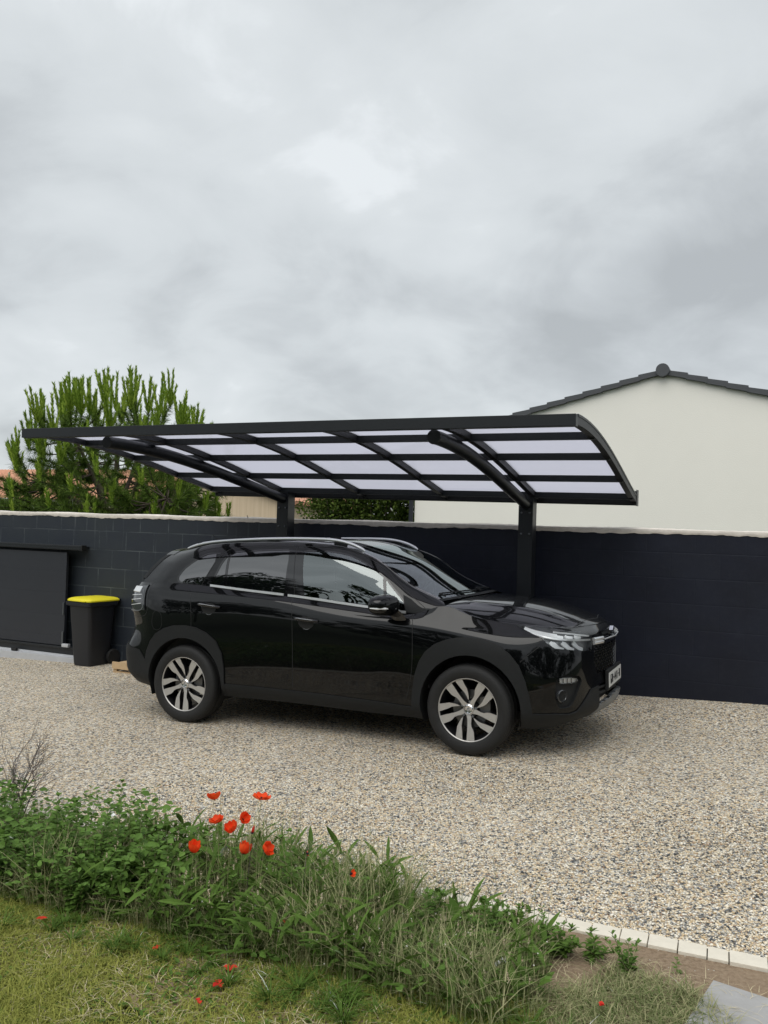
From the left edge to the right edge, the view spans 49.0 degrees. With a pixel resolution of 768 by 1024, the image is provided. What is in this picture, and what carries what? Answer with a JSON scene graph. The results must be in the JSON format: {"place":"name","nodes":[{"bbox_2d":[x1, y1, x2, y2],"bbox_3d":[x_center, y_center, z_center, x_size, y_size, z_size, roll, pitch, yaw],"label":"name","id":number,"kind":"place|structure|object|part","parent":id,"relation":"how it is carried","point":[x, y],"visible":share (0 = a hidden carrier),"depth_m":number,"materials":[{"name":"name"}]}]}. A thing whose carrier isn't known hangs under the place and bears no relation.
{"place":"outdoors","nodes":[
{"label":"outdoors","id":0,"kind":"place"},
{"bbox_2d":[112,661,130,673],"bbox_3d":[-2.681,1.830,9.904,0.835,0.138,0.545,1,-1,24],"label":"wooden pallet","id":1,"kind":"object","parent":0,"point":[118,666],"visible":0.19,"depth_m":9.79,"materials":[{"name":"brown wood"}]},
{"bbox_2d":[0,889,728,1023],"bbox_3d":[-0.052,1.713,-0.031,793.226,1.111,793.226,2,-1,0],"label":"ground","id":2,"kind":"structure","parent":0,"point":[125,1008],"depth_m":3.02,"materials":[{"name":"green plant"}]},
{"bbox_2d":[0,469,176,509],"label":"tiled house","id":3,"kind":"structure","parent":2,"relation":"on","point":[4,472],"depth_m":37.69,"materials":[{"name":"ceramic"}]},
{"bbox_2d":[0,364,233,516],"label":"pine tree","id":4,"kind":"object","parent":2,"relation":"on","point":[143,497],"visible":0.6,"depth_m":13.87,"materials":[{"name":"green plant"}]},
{"bbox_2d":[213,979,223,986],"bbox_3d":[-0.602,1.722,3.079,0.038,0.009,0.049,2,-1,9],"label":"fallen petal","id":5,"kind":"object","parent":2,"relation":"on","point":[216,983],"visible":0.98,"depth_m":3.08,"materials":[{"name":"red plant"}]},
{"bbox_2d":[171,488,351,518],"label":"board house","id":6,"kind":"structure","parent":2,"relation":"on","point":[265,507],"depth_m":28.40,"materials":[{"name":"wood"}]},
{"bbox_2d":[0,768,560,1021],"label":"leaves","id":7,"kind":"object","parent":2,"relation":"on","point":[16,843],"visible":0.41,"depth_m":3.86,"materials":[{"name":"green plant"}]},
{"bbox_2d":[0,788,576,1023],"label":"long grass","id":8,"kind":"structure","parent":2,"relation":"on","point":[490,958],"depth_m":3.35,"materials":[{"name":"green plant"}]},
{"bbox_2d":[295,498,414,521],"bbox_3d":[-0.210,0.378,18.387,3.496,3.609,1.860,1,-1,24],"label":"bush","id":9,"kind":"object","parent":2,"relation":"on","point":[381,510],"visible":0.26,"depth_m":18.15,"materials":[{"name":"green plant"}]},
{"bbox_2d":[0,510,767,704],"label":"block wall","id":10,"kind":"structure","parent":2,"relation":"on","point":[684,612],"depth_m":8.18,"materials":[{"name":"grey"}]},
{"bbox_2d":[0,542,88,662],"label":"sliding gate","id":11,"kind":"structure","parent":10,"relation":"attached to","point":[33,600],"depth_m":10.99,"materials":[{"name":"black metal"}]},
{"bbox_2d":[409,363,767,530],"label":"white house","id":12,"kind":"structure","parent":2,"relation":"on","point":[690,451],"depth_m":14.76,"materials":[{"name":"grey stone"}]},
{"bbox_2d":[0,657,767,960],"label":"gravel drive","id":13,"kind":"structure","parent":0,"point":[128,729],"depth_m":5.94,"materials":[{"name":"beige gravel"}]},
{"bbox_2d":[66,595,120,666],"bbox_3d":[-3.616,1.469,10.471,0.446,0.844,0.537,1,-1,31],"label":"wheelie bin","id":14,"kind":"object","parent":13,"relation":"on","point":[92,616],"visible":0.99,"depth_m":10.32,"materials":[{"name":"grey plastic"}]},
{"bbox_2d":[22,413,638,596],"bbox_3d":[-0.386,0.623,7.651,4.782,2.532,2.985,1,-1,24],"label":"carport","id":15,"kind":"object","parent":13,"relation":"on","point":[526,463],"visible":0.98,"depth_m":7.50,"materials":[{"name":"black metal"}]},
{"bbox_2d":[126,535,620,754],"bbox_3d":[-0.142,1.018,7.537,4.366,1.632,2.230,-1,-2,25],"label":"parked car","id":16,"kind":"object","parent":13,"relation":"on","point":[379,626],"visible":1,"depth_m":6.74,"materials":[{"name":"black paint"}]},
{"bbox_3d":[-1.644,0.502,7.435,0.358,0.265,0.086,-1,-2,25],"label":"quarter window","id":17,"kind":"part","parent":16,"relation":"part of","materials":[{"name":"grey glass"}]},
{"bbox_3d":[-1.192,0.874,7.163,1.059,1.177,0.262,-1,-2,25],"label":"door","id":18,"kind":"part","parent":16,"relation":"part of","materials":[{"name":"black paint"}]},
{"bbox_3d":[-0.237,0.880,6.725,1.228,1.212,0.261,-1,-2,25],"label":"door","id":19,"kind":"part","parent":16,"relation":"part of","materials":[{"name":"black paint"}]},
{"bbox_2d":[89,735,767,958],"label":"gravel stones","id":20,"kind":"object","parent":13,"relation":"on","point":[636,917],"visible":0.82,"depth_m":4.58,"materials":[{"name":"beige gravel"}]},
{"bbox_2d":[442,894,478,908],"bbox_3d":[0.343,1.799,3.795,0.162,0.104,0.100,1,-1,22],"label":"kerb stone","id":21,"kind":"object","parent":13,"relation":"on","point":[467,898],"visible":0.08,"depth_m":3.80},
{"bbox_2d":[478,901,506,910],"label":"kerb stone","id":22,"kind":"object","parent":13,"relation":"on","point":[501,909],"visible":0.07,"depth_m":3.73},
{"bbox_2d":[504,905,538,923],"bbox_3d":[0.599,1.795,3.668,0.139,0.104,0.100,1,-1,22],"label":"kerb stone","id":23,"kind":"object","parent":13,"relation":"on","point":[531,914],"visible":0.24,"depth_m":3.66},
{"bbox_2d":[536,912,566,929],"bbox_3d":[0.716,1.797,3.610,0.116,0.104,0.100,1,-1,22],"label":"kerb stone","id":24,"kind":"object","parent":13,"relation":"on","point":[561,919],"visible":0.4,"depth_m":3.61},
{"bbox_2d":[564,918,592,934],"bbox_3d":[0.819,1.795,3.558,0.106,0.104,0.100,1,-1,22],"label":"kerb stone","id":25,"kind":"object","parent":13,"relation":"on","point":[583,926],"visible":0.41,"depth_m":3.55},
{"bbox_2d":[592,923,620,940],"bbox_3d":[0.922,1.792,3.507,0.116,0.104,0.100,1,-1,22],"label":"kerb stone","id":26,"kind":"object","parent":13,"relation":"on","point":[603,931],"visible":0.36,"depth_m":3.50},
{"bbox_2d":[620,928,648,946],"bbox_3d":[1.026,1.788,3.456,0.106,0.104,0.100,1,-1,22],"label":"kerb stone","id":27,"kind":"object","parent":13,"relation":"on","point":[626,933],"visible":0.46,"depth_m":3.44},
{"bbox_2d":[648,934,677,953],"bbox_3d":[1.127,1.788,3.406,0.111,0.104,0.100,1,-1,22],"label":"kerb stone","id":28,"kind":"object","parent":13,"relation":"on","point":[658,942],"visible":0.49,"depth_m":3.39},
{"bbox_2d":[678,940,706,959],"bbox_3d":[1.227,1.788,3.356,0.106,0.104,0.100,1,-1,22],"label":"kerb stone","id":29,"kind":"object","parent":13,"relation":"on","point":[692,949],"visible":0.49,"depth_m":3.34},
{"bbox_2d":[708,946,728,963],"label":"kerb stone","id":30,"kind":"object","parent":13,"relation":"on","point":[715,954],"visible":0.49,"depth_m":3.30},
{"bbox_2d":[729,950,767,972],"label":"kerb stone","id":31,"kind":"object","parent":13,"relation":"on","point":[747,960],"visible":0.47,"depth_m":3.25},
{"bbox_2d":[0,815,767,1023],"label":"soil bed","id":32,"kind":"object","parent":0,"point":[723,973],"visible":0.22,"depth_m":3.19,"materials":[{"name":"brown soil"}]},
{"bbox_2d":[0,833,12,886],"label":"leafy weed","id":33,"kind":"object","parent":32,"relation":"on","point":[8,844],"visible":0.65,"depth_m":3.95,"materials":[{"name":"green plant"}]},
{"bbox_2d":[3,785,26,850],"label":"leafy weed","id":34,"kind":"object","parent":32,"relation":"on","point":[16,815],"visible":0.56,"depth_m":4.34,"materials":[{"name":"green plant"}]},
{"bbox_2d":[5,817,36,864],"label":"leafy weed","id":35,"kind":"object","parent":32,"relation":"on","point":[21,835],"visible":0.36,"depth_m":4.18,"materials":[{"name":"green plant"}]},
{"bbox_2d":[0,717,62,817],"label":"dead shrub","id":36,"kind":"object","parent":32,"relation":"on","point":[28,770],"visible":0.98,"depth_m":4.72,"materials":[{"name":"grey plant"}]},
{"bbox_2d":[17,827,58,884],"bbox_3d":[-1.655,1.643,3.994,0.115,0.287,0.218,1,-1,29],"label":"leafy weed","id":37,"kind":"object","parent":32,"relation":"on","point":[25,841],"visible":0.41,"depth_m":3.96,"materials":[{"name":"green plant"}]},
{"bbox_2d":[26,826,70,892],"bbox_3d":[-1.561,1.622,3.892,0.129,0.323,0.206,1,-1,30],"label":"leafy weed","id":38,"kind":"object","parent":32,"relation":"on","point":[37,855],"visible":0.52,"depth_m":3.88,"materials":[{"name":"green plant"}]},
{"bbox_2d":[34,853,76,904],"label":"leafy weed","id":39,"kind":"object","parent":32,"relation":"on","point":[51,884],"visible":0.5,"depth_m":3.78,"materials":[{"name":"green plant"}]},
{"bbox_2d":[48,792,73,853],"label":"leafy weed","id":40,"kind":"object","parent":32,"relation":"on","point":[57,819],"visible":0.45,"depth_m":4.16,"materials":[{"name":"green plant"}]},
{"bbox_2d":[49,815,89,868],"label":"leafy weed","id":41,"kind":"object","parent":32,"relation":"on","point":[63,831],"visible":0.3,"depth_m":4.02,"materials":[{"name":"green plant"}]},
{"bbox_2d":[56,798,86,859],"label":"leafy weed","id":42,"kind":"object","parent":32,"relation":"on","point":[78,835],"visible":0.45,"depth_m":4.11,"materials":[{"name":"green plant"}]},
{"bbox_2d":[53,854,104,911],"bbox_3d":[-1.338,1.647,3.687,0.232,0.263,0.161,2,-1,0],"label":"leafy weed","id":43,"kind":"object","parent":32,"relation":"on","point":[79,891],"visible":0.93,"depth_m":3.68,"materials":[{"name":"green plant"}]},
{"bbox_2d":[81,837,118,897],"bbox_3d":[-1.319,1.633,3.838,0.184,0.297,0.162,3,-1,-39],"label":"leafy weed","id":44,"kind":"object","parent":32,"relation":"on","point":[99,853],"visible":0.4,"depth_m":3.84,"materials":[{"name":"green plant"}]},
{"bbox_2d":[95,798,127,853],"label":"leafy weed","id":45,"kind":"object","parent":32,"relation":"on","point":[104,828],"visible":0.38,"depth_m":4.02,"materials":[{"name":"green plant"}]},
{"bbox_2d":[98,855,130,910],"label":"leafy weed","id":46,"kind":"object","parent":32,"relation":"on","point":[106,891],"visible":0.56,"depth_m":3.68,"materials":[{"name":"green plant"}]},
{"bbox_2d":[108,779,126,876],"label":"leafy weed","id":47,"kind":"object","parent":32,"relation":"on","point":[119,829],"visible":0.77,"depth_m":3.91,"materials":[{"name":"green plant"}]},
{"bbox_2d":[131,800,158,890],"bbox_3d":[-1.098,1.559,3.872,0.151,0.445,0.111,2,-1,0],"label":"leafy weed","id":48,"kind":"object","parent":32,"relation":"on","point":[141,812],"visible":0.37,"depth_m":3.89,"materials":[{"name":"green plant"}]},
{"bbox_2d":[133,826,180,892],"bbox_3d":[-1.027,1.598,3.809,0.210,0.364,0.098,2,-1,-19],"label":"leafy weed","id":49,"kind":"object","parent":32,"relation":"on","point":[153,857],"visible":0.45,"depth_m":3.79,"materials":[{"name":"green plant"}]},
{"bbox_2d":[142,834,173,891],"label":"leafy weed","id":50,"kind":"object","parent":32,"relation":"on","point":[146,857],"visible":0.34,"depth_m":3.79,"materials":[{"name":"green plant"}]},
{"bbox_2d":[189,839,200,883],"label":"poppy","id":51,"kind":"object","parent":32,"relation":"on","point":[194,845],"visible":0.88,"depth_m":3.72,"materials":[{"name":"red plant"}]},
{"bbox_2d":[206,791,220,893],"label":"poppy","id":52,"kind":"object","parent":32,"relation":"on","point":[213,796],"visible":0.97,"depth_m":3.68,"materials":[{"name":"red plant"}]},
{"bbox_2d":[209,814,223,895],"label":"poppy","id":53,"kind":"object","parent":32,"relation":"on","point":[216,819],"visible":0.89,"depth_m":3.68,"materials":[{"name":"red plant"}]},
{"bbox_2d":[214,847,240,908],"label":"leafy weed","id":54,"kind":"object","parent":32,"relation":"on","point":[231,882],"visible":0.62,"depth_m":3.70,"materials":[{"name":"green plant"}]},
{"bbox_2d":[224,819,236,905],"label":"poppy","id":55,"kind":"object","parent":32,"relation":"on","point":[230,826],"visible":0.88,"depth_m":3.64,"materials":[{"name":"red plant"}]},
{"bbox_2d":[224,964,236,970],"bbox_3d":[-0.585,1.724,3.192,0.047,0.009,0.046,1,-1,41],"label":"fallen petal","id":56,"kind":"object","parent":32,"relation":"on","point":[226,965],"visible":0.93,"depth_m":3.20,"materials":[{"name":"red plant"}]},
{"bbox_2d":[239,840,251,863],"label":"poppy","id":57,"kind":"object","parent":32,"relation":"on","point":[244,846],"visible":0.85,"depth_m":3.61,"materials":[{"name":"red plant"}]},
{"bbox_2d":[240,811,250,896],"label":"poppy","id":58,"kind":"object","parent":32,"relation":"on","point":[245,816],"visible":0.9,"depth_m":3.63,"materials":[{"name":"red plant"}]},
{"bbox_2d":[240,836,258,910],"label":"seed stalk","id":59,"kind":"object","parent":32,"relation":"on","point":[249,861],"visible":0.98,"depth_m":3.63,"materials":[{"name":"green plant"}]},
{"bbox_2d":[246,826,254,889],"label":"poppy","id":60,"kind":"object","parent":32,"relation":"on","point":[253,830],"visible":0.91,"depth_m":3.61,"materials":[{"name":"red plant"}]},
{"bbox_2d":[253,792,270,904],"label":"poppy","id":61,"kind":"object","parent":32,"relation":"on","point":[260,796],"visible":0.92,"depth_m":3.60,"materials":[{"name":"red plant"}]},
{"bbox_2d":[259,841,274,895],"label":"poppy","id":62,"kind":"object","parent":32,"relation":"on","point":[268,847],"visible":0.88,"depth_m":3.59,"materials":[{"name":"red plant"}]},
{"bbox_2d":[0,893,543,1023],"bbox_3d":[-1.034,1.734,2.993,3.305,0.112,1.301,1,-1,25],"label":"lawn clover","id":63,"kind":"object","parent":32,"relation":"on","point":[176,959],"visible":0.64,"depth_m":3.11,"materials":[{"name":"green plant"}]},
{"bbox_2d":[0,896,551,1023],"bbox_3d":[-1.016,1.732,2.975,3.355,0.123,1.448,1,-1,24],"label":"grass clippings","id":64,"kind":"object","parent":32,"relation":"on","point":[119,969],"depth_m":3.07,"materials":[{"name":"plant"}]},
{"bbox_2d":[0,763,552,1014],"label":"hay stems","id":65,"kind":"object","parent":32,"relation":"on","point":[322,900],"visible":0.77,"depth_m":3.45,"materials":[{"name":"plant"}]},
{"bbox_2d":[277,828,299,918],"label":"leafy weed","id":66,"kind":"object","parent":32,"relation":"on","point":[288,853],"visible":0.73,"depth_m":3.60,"materials":[{"name":"green plant"}]},
{"bbox_2d":[0,868,581,1023],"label":"edge tufts","id":67,"kind":"object","parent":32,"relation":"on","point":[346,995],"visible":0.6,"depth_m":3.12,"materials":[{"name":"green plant"}]},
{"bbox_2d":[36,801,546,985],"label":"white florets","id":68,"kind":"object","parent":32,"relation":"on","point":[342,891],"visible":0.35,"depth_m":3.41,"materials":[{"name":"white plant"}]},
{"bbox_2d":[298,839,314,893],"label":"seed stalk","id":69,"kind":"object","parent":32,"relation":"on","point":[305,865],"visible":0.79,"depth_m":3.54,"materials":[{"name":"green plant"}]},
{"bbox_2d":[304,851,308,908],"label":"poppy","id":70,"kind":"object","parent":32,"relation":"on","point":[307,853],"visible":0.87,"depth_m":3.50,"materials":[{"name":"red plant"}]},
{"bbox_2d":[296,849,327,909],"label":"leafy weed","id":71,"kind":"object","parent":32,"relation":"on","point":[323,860],"visible":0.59,"depth_m":3.55,"materials":[{"name":"green plant"}]},
{"bbox_2d":[66,805,569,1022],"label":"plantain leaves","id":72,"kind":"object","parent":32,"relation":"on","point":[230,921],"visible":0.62,"depth_m":3.46,"materials":[{"name":"green plant"}]},
{"bbox_2d":[349,869,355,925],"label":"poppy","id":73,"kind":"object","parent":32,"relation":"on","point":[352,873],"visible":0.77,"depth_m":3.42,"materials":[{"name":"red plant"}]},
{"bbox_2d":[343,875,370,931],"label":"leafy weed","id":74,"kind":"object","parent":32,"relation":"on","point":[350,887],"visible":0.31,"depth_m":3.50,"materials":[{"name":"green plant"}]},
{"bbox_2d":[376,860,402,926],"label":"feathery weed","id":75,"kind":"object","parent":32,"relation":"on","point":[391,882],"visible":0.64,"depth_m":3.48,"materials":[{"name":"green plant"}]},
{"bbox_2d":[416,887,446,939],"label":"leafy weed","id":76,"kind":"object","parent":32,"relation":"on","point":[435,904],"visible":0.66,"depth_m":3.44,"materials":[{"name":"green plant"}]},
{"bbox_2d":[439,896,469,929],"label":"dock plant","id":77,"kind":"object","parent":32,"relation":"on","point":[454,907],"visible":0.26,"depth_m":3.50,"materials":[{"name":"green plant"}]},
{"bbox_2d":[466,895,511,949],"bbox_3d":[0.401,1.662,3.419,0.193,0.206,0.165,2,-1,-21],"label":"leafy weed","id":78,"kind":"object","parent":32,"relation":"on","point":[486,906],"visible":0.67,"depth_m":3.41,"materials":[{"name":"green plant"}]},
{"bbox_2d":[496,901,533,936],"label":"leafy weed","id":79,"kind":"object","parent":32,"relation":"on","point":[520,912],"visible":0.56,"depth_m":3.48,"materials":[{"name":"green plant"}]},
{"bbox_2d":[535,904,566,940],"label":"leafy weed","id":80,"kind":"object","parent":32,"relation":"on","point":[556,924],"visible":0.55,"depth_m":3.42,"materials":[{"name":"green plant"}]},
{"bbox_2d":[541,923,581,958],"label":"seedling","id":81,"kind":"object","parent":32,"relation":"on","point":[571,944],"visible":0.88,"depth_m":3.31,"materials":[{"name":"green plant"}]},
{"bbox_2d":[567,927,617,964],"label":"seedling","id":82,"kind":"object","parent":32,"relation":"on","point":[593,951],"visible":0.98,"depth_m":3.30,"materials":[{"name":"green plant"}]},
{"bbox_2d":[601,930,641,975],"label":"seedling","id":83,"kind":"object","parent":32,"relation":"on","point":[625,957],"visible":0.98,"depth_m":3.19,"materials":[{"name":"green plant"}]},
{"bbox_2d":[506,951,750,1023],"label":"soil tufts","id":84,"kind":"object","parent":32,"relation":"on","point":[690,999],"visible":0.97,"depth_m":2.96,"materials":[{"name":"green plant"}]},
{"bbox_2d":[537,937,767,1023],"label":"soil","id":85,"kind":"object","parent":32,"relation":"on","point":[639,987],"visible":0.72,"depth_m":3.10,"materials":[{"name":"brown soil"}]},
{"bbox_2d":[672,956,681,973],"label":"seedling","id":86,"kind":"object","parent":32,"relation":"on","point":[676,966],"visible":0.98,"depth_m":3.19,"materials":[{"name":"green plant"}]},
{"bbox_2d":[685,980,767,1023],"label":"paving slab","id":87,"kind":"structure","parent":32,"relation":"on","point":[742,1001],"depth_m":2.95,"materials":[{"name":"grey concrete"}]},
{"bbox_2d":[0,0,767,504],"label":"sky","id":88,"kind":"structure","parent":0,"point":[293,210],"materials":[{"name":"grey"}]}
]}

